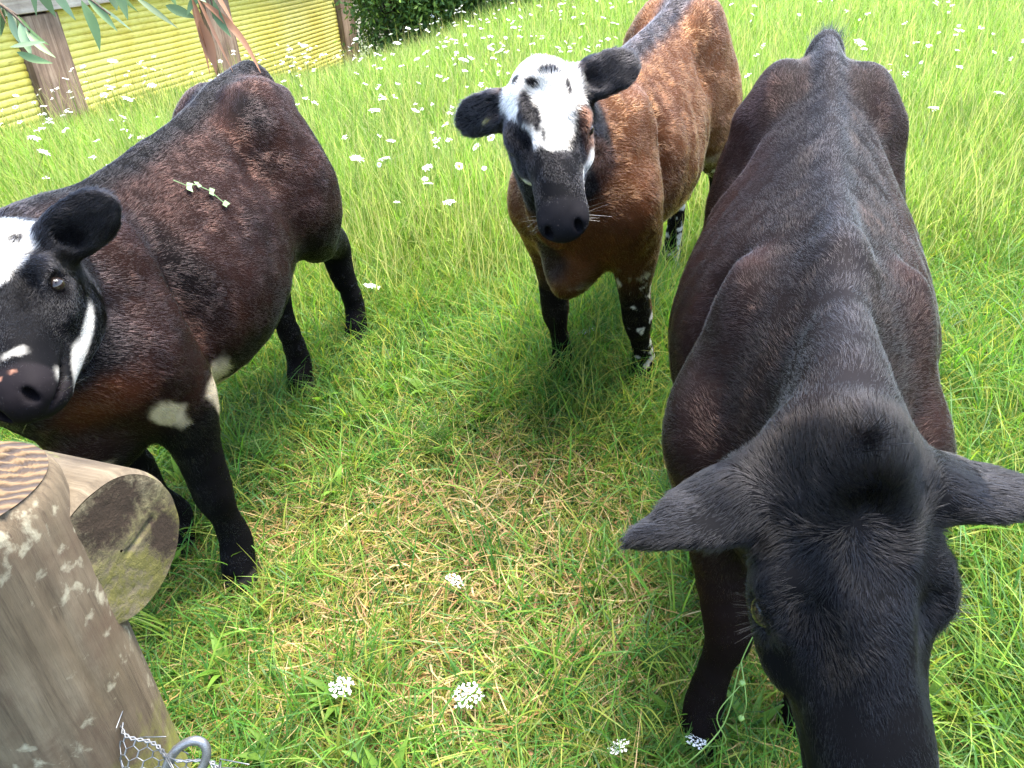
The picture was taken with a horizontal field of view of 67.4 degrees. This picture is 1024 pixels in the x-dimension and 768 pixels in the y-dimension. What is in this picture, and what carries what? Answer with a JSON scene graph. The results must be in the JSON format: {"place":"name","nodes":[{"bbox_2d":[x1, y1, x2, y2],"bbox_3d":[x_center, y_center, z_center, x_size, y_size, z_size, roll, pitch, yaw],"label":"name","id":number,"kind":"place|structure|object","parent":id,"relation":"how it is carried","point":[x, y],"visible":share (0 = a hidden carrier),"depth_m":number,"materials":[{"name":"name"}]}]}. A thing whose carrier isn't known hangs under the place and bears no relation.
{"place":"outdoors","nodes":[
{"label":"outdoors","id":0,"kind":"place"},
{"bbox_2d":[0,0,260,77],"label":"tree branch","id":1,"kind":"object","parent":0,"point":[26,36],"visible":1,"depth_m":1.60,"materials":[{"name":"green plant"}]},
{"bbox_2d":[353,4,388,41],"label":"sky","id":2,"kind":"structure","parent":0,"point":[359,22],"materials":[{"name":"white"}]},
{"bbox_2d":[0,0,1023,330],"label":"meadow","id":3,"kind":"structure","parent":0,"point":[344,98],"depth_m":4.54,"materials":[{"name":"green plant"}]},
{"bbox_2d":[0,2,1023,767],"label":"ground","id":4,"kind":"structure","parent":0,"point":[441,480],"depth_m":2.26,"materials":[{"name":"green plant"}]},
{"bbox_2d":[31,149,50,187],"bbox_3d":[-2.388,-0.933,3.784,0.059,0.495,0.058,42,19,26],"label":"wild carrot flower","id":5,"kind":"object","parent":4,"relation":"on","point":[40,161],"visible":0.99,"depth_m":3.73,"materials":[{"name":"white plant"}]},
{"bbox_2d":[0,441,191,767],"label":"fence post","id":6,"kind":"object","parent":4,"relation":"on","point":[76,678],"visible":0.91,"depth_m":0.76,"materials":[{"name":"brown wood"}]},
{"bbox_2d":[0,441,178,623],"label":"log rail","id":7,"kind":"object","parent":6,"relation":"attached to","point":[124,521],"visible":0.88,"depth_m":0.83,"materials":[{"name":"brown wood"}]},
{"bbox_2d":[116,710,248,767],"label":"wire netting","id":8,"kind":"object","parent":6,"relation":"attached to","point":[164,753],"visible":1,"depth_m":0.82,"materials":[{"name":"silver metal"}]},
{"bbox_2d":[161,736,210,767],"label":"chain","id":9,"kind":"object","parent":8,"relation":"hanging from","point":[178,748],"visible":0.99,"depth_m":0.81,"materials":[{"name":"metal"}]},
{"bbox_2d":[107,59,122,107],"bbox_3d":[-2.979,-2.192,5.806,0.072,0.517,0.071,26,43,13],"label":"wild carrot flower","id":10,"kind":"object","parent":4,"relation":"on","point":[115,61],"visible":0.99,"depth_m":5.66,"materials":[{"name":"white plant"}]},
{"bbox_2d":[117,96,131,131],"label":"wild carrot flower","id":11,"kind":"object","parent":4,"relation":"on","point":[126,102],"visible":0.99,"depth_m":4.81,"materials":[{"name":"white plant"}]},
{"bbox_2d":[0,0,360,131],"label":"yellow shed","id":12,"kind":"structure","parent":4,"relation":"on","point":[260,25],"depth_m":6.73,"materials":[{"name":"paint"}]},
{"bbox_2d":[0,59,369,594],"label":"cow","id":13,"kind":"object","parent":4,"relation":"on","point":[145,300],"visible":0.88,"depth_m":1.74},
{"bbox_2d":[173,180,229,206],"bbox_3d":[-0.740,-0.458,1.839,0.115,0.086,0.029,-25,36,-32],"label":"sprig","id":14,"kind":"object","parent":13,"relation":"on","point":[211,192],"visible":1,"depth_m":1.84,"materials":[{"name":"white plant"}]},
{"bbox_2d":[329,676,354,697],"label":"wild carrot flower","id":15,"kind":"object","parent":4,"relation":"on","point":[339,691],"visible":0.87,"depth_m":1.69,"materials":[{"name":"white plant"}]},
{"bbox_2d":[351,155,363,178],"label":"wild carrot flower","id":16,"kind":"object","parent":4,"relation":"on","point":[356,161],"visible":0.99,"depth_m":3.64,"materials":[{"name":"white plant"}]},
{"bbox_2d":[363,283,379,289],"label":"wild carrot flower","id":17,"kind":"object","parent":4,"relation":"on","point":[368,287],"visible":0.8,"depth_m":2.99,"materials":[{"name":"white plant"}]},
{"bbox_2d":[355,1,392,37],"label":"hedge tree","id":18,"kind":"object","parent":4,"relation":"on","point":[377,14],"visible":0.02,"depth_m":12.02,"materials":[{"name":"green plant"}]},
{"bbox_2d":[379,157,393,197],"bbox_3d":[-0.531,-0.825,3.541,0.062,0.440,0.061,-19,24,-13],"label":"wild carrot flower","id":19,"kind":"object","parent":4,"relation":"on","point":[385,158],"visible":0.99,"depth_m":3.46,"materials":[{"name":"white plant"}]},
{"bbox_2d":[332,0,458,60],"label":"hedge tree","id":20,"kind":"object","parent":4,"relation":"on","point":[367,10],"visible":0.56,"depth_m":9.46,"materials":[{"name":"green plant"}]},
{"bbox_2d":[392,109,418,156],"bbox_3d":[-0.612,-1.148,3.911,0.056,0.558,0.045,7,38,-38],"label":"daisy","id":21,"kind":"object","parent":4,"relation":"on","point":[415,110],"visible":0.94,"depth_m":3.82,"materials":[{"name":"white plant"}]},
{"bbox_2d":[422,164,440,209],"bbox_3d":[-0.323,-0.799,3.466,0.051,0.434,0.052,15,55,27],"label":"wild carrot flower","id":22,"kind":"object","parent":4,"relation":"on","point":[427,165],"visible":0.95,"depth_m":3.32,"materials":[{"name":"white plant"}]},
{"bbox_2d":[372,0,494,46],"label":"hedge tree","id":23,"kind":"object","parent":4,"relation":"on","point":[435,7],"visible":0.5,"depth_m":9.33,"materials":[{"name":"green plant"}]},
{"bbox_2d":[443,199,454,244],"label":"wild carrot flower","id":24,"kind":"object","parent":4,"relation":"on","point":[450,214],"visible":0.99,"depth_m":3.15,"materials":[{"name":"white plant"}]},
{"bbox_2d":[445,573,463,587],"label":"wild carrot flower","id":25,"kind":"object","parent":4,"relation":"on","point":[453,581],"visible":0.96,"depth_m":1.93,"materials":[{"name":"white plant"}]},
{"bbox_2d":[458,58,467,99],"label":"wild carrot flower","id":26,"kind":"object","parent":4,"relation":"on","point":[462,59],"visible":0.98,"depth_m":4.83,"materials":[{"name":"white plant"}]},
{"bbox_2d":[452,682,483,714],"bbox_3d":[-0.084,0.719,1.682,0.068,0.137,0.070,-22,31,-11],"label":"wild carrot flower","id":27,"kind":"object","parent":4,"relation":"on","point":[469,690],"visible":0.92,"depth_m":1.65,"materials":[{"name":"white plant"}]},
{"bbox_2d":[429,0,535,23],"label":"hedge tree","id":28,"kind":"object","parent":4,"relation":"on","point":[471,4],"visible":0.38,"depth_m":9.43,"materials":[{"name":"green plant"}]},
{"bbox_2d":[487,134,503,148],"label":"daisy","id":29,"kind":"object","parent":4,"relation":"on","point":[491,138],"visible":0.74,"depth_m":3.77,"materials":[{"name":"white plant"}]},
{"bbox_2d":[0,0,1023,201],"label":"distant flowers","id":30,"kind":"object","parent":4,"relation":"on","point":[489,42],"visible":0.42,"depth_m":5.37,"materials":[{"name":"white plant"}]},
{"bbox_2d":[2,200,1023,767],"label":"straw","id":31,"kind":"object","parent":4,"relation":"on","point":[466,566],"visible":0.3,"depth_m":1.92,"materials":[{"name":"beige plant"}]},
{"bbox_2d":[136,176,1023,767],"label":"weeds","id":32,"kind":"object","parent":4,"relation":"on","point":[374,762],"visible":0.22,"depth_m":1.66,"materials":[{"name":"green plant"}]},
{"bbox_2d":[453,0,742,397],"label":"cow","id":33,"kind":"object","parent":4,"relation":"on","point":[614,152],"visible":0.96,"depth_m":2.00},
{"bbox_2d":[607,739,628,761],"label":"wild carrot flower","id":34,"kind":"object","parent":4,"relation":"on","point":[625,750],"visible":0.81,"depth_m":1.55,"materials":[{"name":"white plant"}]},
{"bbox_2d":[685,733,705,761],"bbox_3d":[0.353,0.770,1.552,0.049,0.128,0.050,3,17,-45],"label":"wild carrot flower","id":35,"kind":"object","parent":4,"relation":"on","point":[693,744],"visible":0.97,"depth_m":1.54,"materials":[{"name":"white plant"}]},
{"bbox_2d":[678,637,752,766],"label":"weed stalk","id":36,"kind":"object","parent":4,"relation":"on","point":[742,683],"visible":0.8,"depth_m":1.29,"materials":[{"name":"green plant"}]},
{"bbox_2d":[615,17,1023,767],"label":"cow","id":37,"kind":"object","parent":4,"relation":"on","point":[829,485],"visible":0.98,"depth_m":0.90},
{"bbox_2d":[851,39,865,57],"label":"wild carrot flower","id":38,"kind":"object","parent":4,"relation":"on","point":[858,43],"visible":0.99,"depth_m":4.40,"materials":[{"name":"white plant"}]}
]}

